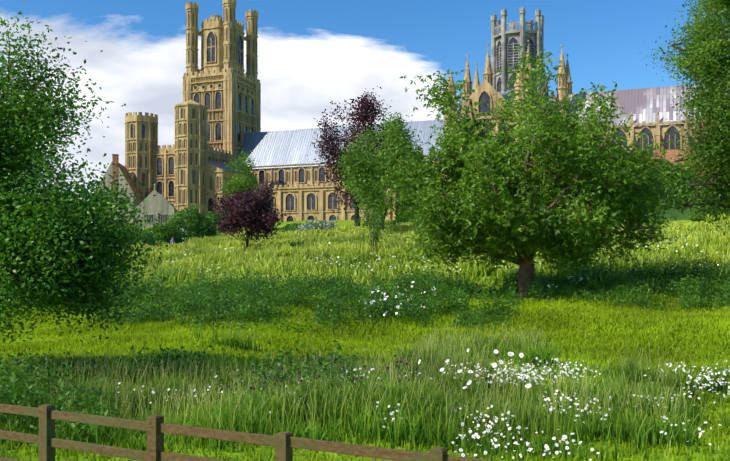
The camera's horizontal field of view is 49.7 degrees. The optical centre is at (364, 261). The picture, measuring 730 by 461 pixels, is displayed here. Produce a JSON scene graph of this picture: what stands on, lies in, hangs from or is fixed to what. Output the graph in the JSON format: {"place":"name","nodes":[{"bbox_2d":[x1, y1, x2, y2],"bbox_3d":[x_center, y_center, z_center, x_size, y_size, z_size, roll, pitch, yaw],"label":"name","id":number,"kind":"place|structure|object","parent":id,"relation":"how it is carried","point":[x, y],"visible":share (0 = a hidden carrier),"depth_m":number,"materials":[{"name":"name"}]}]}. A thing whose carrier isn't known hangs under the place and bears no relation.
{"place":"outdoors","nodes":[
{"label":"outdoors","id":0,"kind":"place"},
{"bbox_2d":[178,236,259,243],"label":"hedge","id":1,"kind":"object","parent":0,"point":[181,241],"depth_m":112.46,"materials":[{"name":"green plant"}]},
{"bbox_2d":[228,355,408,389],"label":"flowers","id":2,"kind":"object","parent":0,"point":[318,376],"visible":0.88,"depth_m":16.42,"materials":[{"name":"plant"}]},
{"bbox_2d":[0,0,728,202],"label":"sky","id":3,"kind":"structure","parent":0,"point":[312,54],"materials":[{"name":"blue"}]},
{"bbox_2d":[0,316,729,460],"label":"tall grass","id":4,"kind":"structure","parent":0,"point":[651,433],"depth_m":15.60,"materials":[{"name":"green plant"}]},
{"bbox_2d":[0,220,729,460],"bbox_3d":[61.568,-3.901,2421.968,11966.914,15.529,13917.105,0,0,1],"label":"ground","id":5,"kind":"structure","parent":0,"point":[349,223],"depth_m":13.82,"materials":[{"name":"green plant"}]},
{"bbox_2d":[0,2,125,213],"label":"tree","id":6,"kind":"object","parent":5,"relation":"on","point":[28,99],"depth_m":20.93,"materials":[{"name":"green plant"}]},
{"bbox_2d":[0,148,168,351],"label":"bush","id":7,"kind":"object","parent":5,"relation":"on","point":[57,288],"depth_m":20.20,"materials":[{"name":"green plant"}]},
{"bbox_2d":[97,162,142,223],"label":"tall house walls","id":8,"kind":"structure","parent":5,"relation":"on","point":[123,182],"depth_m":187.66,"materials":[{"name":"beige paint"}]},
{"bbox_2d":[112,154,118,192],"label":"chimney","id":9,"kind":"object","parent":8,"relation":"attached to","point":[115,159],"visible":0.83,"depth_m":187.38,"materials":[{"name":"red brick"}]},
{"bbox_2d":[119,163,143,198],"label":"roof","id":10,"kind":"structure","parent":8,"relation":"on","point":[127,175],"depth_m":194.99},
{"bbox_2d":[116,221,157,245],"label":"shrub","id":11,"kind":"object","parent":5,"relation":"on","point":[145,232],"depth_m":99.73,"materials":[{"name":"green plant"}]},
{"bbox_2d":[135,184,176,227],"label":"low house walls","id":12,"kind":"structure","parent":5,"relation":"on","point":[157,204],"depth_m":171.05,"materials":[{"name":"beige paint"}]},
{"bbox_2d":[145,215,166,222],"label":"windows","id":13,"kind":"structure","parent":12,"relation":"in","point":[164,218],"depth_m":171.18,"materials":[{"name":"grey glass"}]},
{"bbox_2d":[148,222,182,243],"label":"shrub","id":14,"kind":"object","parent":5,"relation":"on","point":[173,229],"depth_m":111.37,"materials":[{"name":"green plant"}]},
{"bbox_2d":[166,205,218,238],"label":"shrub","id":15,"kind":"object","parent":5,"relation":"on","point":[178,218],"depth_m":118.53,"materials":[{"name":"green plant"}]},
{"bbox_2d":[206,211,235,231],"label":"shrub","id":16,"kind":"object","parent":5,"relation":"on","point":[213,216],"depth_m":133.89,"materials":[{"name":"green plant"}]},
{"bbox_2d":[219,148,264,198],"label":"birch tree","id":17,"kind":"object","parent":5,"relation":"on","point":[248,180],"depth_m":149.64,"materials":[{"name":"green plant"}]},
{"bbox_2d":[0,404,492,460],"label":"fence","id":18,"kind":"object","parent":5,"relation":"on","point":[283,443],"visible":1,"depth_m":8.72,"materials":[{"name":"brown wood"}]},
{"bbox_2d":[207,176,286,248],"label":"plum tree","id":19,"kind":"object","parent":5,"relation":"on","point":[237,222],"depth_m":94.11,"materials":[{"name":"purple plant"}]},
{"bbox_2d":[282,222,300,231],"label":"shrub","id":20,"kind":"object","parent":5,"relation":"on","point":[291,226],"depth_m":131.12,"materials":[{"name":"green plant"}]},
{"bbox_2d":[295,219,338,230],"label":"shrub","id":21,"kind":"object","parent":5,"relation":"on","point":[323,224],"depth_m":128.10,"materials":[{"name":"green plant"}]},
{"bbox_2d":[223,364,413,414],"bbox_3d":[-1.040,2.810,16.534,4.335,1.424,3.112,0,0,1],"label":"thistle","id":22,"kind":"object","parent":5,"relation":"on","point":[349,378],"depth_m":16.28,"materials":[{"name":"green plant"}]},
{"bbox_2d":[307,86,407,226],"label":"beech tree","id":23,"kind":"object","parent":5,"relation":"on","point":[362,115],"depth_m":146.62,"materials":[{"name":"purple plant"}]},
{"bbox_2d":[0,281,729,460],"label":"turf blades","id":24,"kind":"object","parent":5,"relation":"on","point":[654,321],"visible":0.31,"depth_m":31.07,"materials":[{"name":"green plant"}]},
{"bbox_2d":[0,249,729,449],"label":"nettles","id":25,"kind":"object","parent":5,"relation":"on","point":[10,383],"visible":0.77,"depth_m":38.94,"materials":[{"name":"green plant"}]},
{"bbox_2d":[0,253,729,449],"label":"nettle stems","id":26,"kind":"object","parent":5,"relation":"on","point":[31,404],"visible":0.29,"depth_m":38.39,"materials":[{"name":"green plant"}]},
{"bbox_2d":[355,201,387,246],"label":"sapling","id":27,"kind":"object","parent":5,"relation":"on","point":[375,224],"depth_m":76.70,"materials":[{"name":"green plant"}]},
{"bbox_2d":[371,239,376,252],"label":"guard","id":28,"kind":"object","parent":5,"relation":"on","point":[373,244],"visible":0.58,"depth_m":76.52,"materials":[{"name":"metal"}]},
{"bbox_2d":[330,110,426,230],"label":"green tree","id":29,"kind":"object","parent":5,"relation":"on","point":[365,197],"depth_m":116.10,"materials":[{"name":"green plant"}]},
{"bbox_2d":[394,146,425,222],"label":"tree","id":30,"kind":"object","parent":5,"relation":"on","point":[398,214],"depth_m":147.65,"materials":[{"name":"green plant"}]},
{"bbox_2d":[107,213,729,297],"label":"hill grass","id":31,"kind":"structure","parent":5,"relation":"on","point":[294,250],"depth_m":70.05,"materials":[{"name":"green plant"}]},
{"bbox_2d":[118,357,729,460],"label":"daisies","id":32,"kind":"object","parent":5,"relation":"on","point":[546,445],"depth_m":15.76,"materials":[{"name":"white plant"}]},
{"bbox_2d":[413,203,435,224],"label":"shrub","id":33,"kind":"object","parent":5,"relation":"on","point":[416,221],"depth_m":133.85,"materials":[{"name":"green plant"}]},
{"bbox_2d":[125,0,725,221],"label":"cathedral","id":34,"kind":"structure","parent":5,"relation":"on","point":[229,75],"depth_m":203.13,"materials":[{"name":"beige stone"}]},
{"bbox_2d":[129,8,568,215],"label":"cathedral blind arches","id":35,"kind":"structure","parent":34,"relation":"attached to","point":[182,171],"depth_m":202.71,"materials":[{"name":"beige stone"}]},
{"bbox_2d":[207,90,548,187],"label":"roof","id":36,"kind":"structure","parent":34,"relation":"attached to","point":[283,147],"depth_m":214.09,"materials":[{"name":"silver metal"}]},
{"bbox_2d":[491,7,543,92],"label":"lantern","id":37,"kind":"object","parent":34,"relation":"attached to","point":[521,35],"visible":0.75,"depth_m":190.80,"materials":[{"name":"grey stone"}]},
{"bbox_2d":[497,37,533,91],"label":"tower windows","id":38,"kind":"structure","parent":37,"relation":"in","point":[515,42],"depth_m":190.83,"materials":[{"name":"grey glass"}]},
{"bbox_2d":[546,83,729,127],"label":"roof","id":39,"kind":"structure","parent":34,"relation":"attached to","point":[644,105],"depth_m":181.24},
{"bbox_2d":[134,239,729,406],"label":"cow parsley","id":40,"kind":"object","parent":5,"relation":"on","point":[493,366],"depth_m":20.92,"materials":[{"name":"white plant"}]},
{"bbox_2d":[154,230,719,275],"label":"hill daisies","id":41,"kind":"object","parent":5,"relation":"on","point":[423,256],"depth_m":67.06,"materials":[{"name":"white plant"}]},
{"bbox_2d":[483,124,520,207],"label":"tree","id":42,"kind":"object","parent":5,"relation":"on","point":[503,142],"depth_m":136.36,"materials":[{"name":"green plant"}]},
{"bbox_2d":[375,44,684,298],"bbox_3d":[9.585,-4.424,45.204,15.319,14.104,16.195,0,0,39],"label":"tree","id":43,"kind":"object","parent":5,"relation":"on","point":[450,227],"depth_m":42.75,"materials":[{"name":"green plant"}]},
{"bbox_2d":[537,128,610,198],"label":"tree","id":44,"kind":"object","parent":5,"relation":"on","point":[586,165],"depth_m":135.52,"materials":[{"name":"green plant"}]},
{"bbox_2d":[625,155,660,216],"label":"tree","id":45,"kind":"object","parent":5,"relation":"on","point":[642,159],"depth_m":119.43,"materials":[{"name":"green plant"}]},
{"bbox_2d":[643,195,665,242],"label":"sapling","id":46,"kind":"object","parent":5,"relation":"on","point":[654,219],"depth_m":73.89,"materials":[{"name":"green plant"}]},
{"bbox_2d":[652,157,698,209],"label":"tree","id":47,"kind":"object","parent":5,"relation":"on","point":[672,167],"depth_m":115.94,"materials":[{"name":"green plant"}]},
{"bbox_2d":[647,208,703,221],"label":"hedge","id":48,"kind":"object","parent":5,"relation":"on","point":[676,214],"depth_m":113.11,"materials":[{"name":"green plant"}]},
{"bbox_2d":[651,149,721,181],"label":"brick house walls","id":49,"kind":"structure","parent":5,"relation":"on","point":[657,151],"depth_m":122.25,"materials":[{"name":"red brick"}]},
{"bbox_2d":[644,0,729,234],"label":"tree","id":50,"kind":"object","parent":5,"relation":"on","point":[720,107],"depth_m":42.92,"materials":[{"name":"green plant"}]},
{"bbox_2d":[687,172,729,220],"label":"shrub","id":51,"kind":"object","parent":5,"relation":"on","point":[692,213],"depth_m":109.41,"materials":[{"name":"green plant"}]},
{"bbox_2d":[185,251,701,387],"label":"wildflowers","id":52,"kind":"object","parent":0,"point":[447,360],"visible":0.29,"depth_m":20.51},
{"bbox_2d":[660,150,700,164],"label":"brick house roof","id":53,"kind":"structure","parent":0,"point":[672,154],"depth_m":122.13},
{"bbox_2d":[694,116,709,148],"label":"house brick chimney","id":54,"kind":"object","parent":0,"point":[701,125],"visible":0.15,"depth_m":123.30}
]}

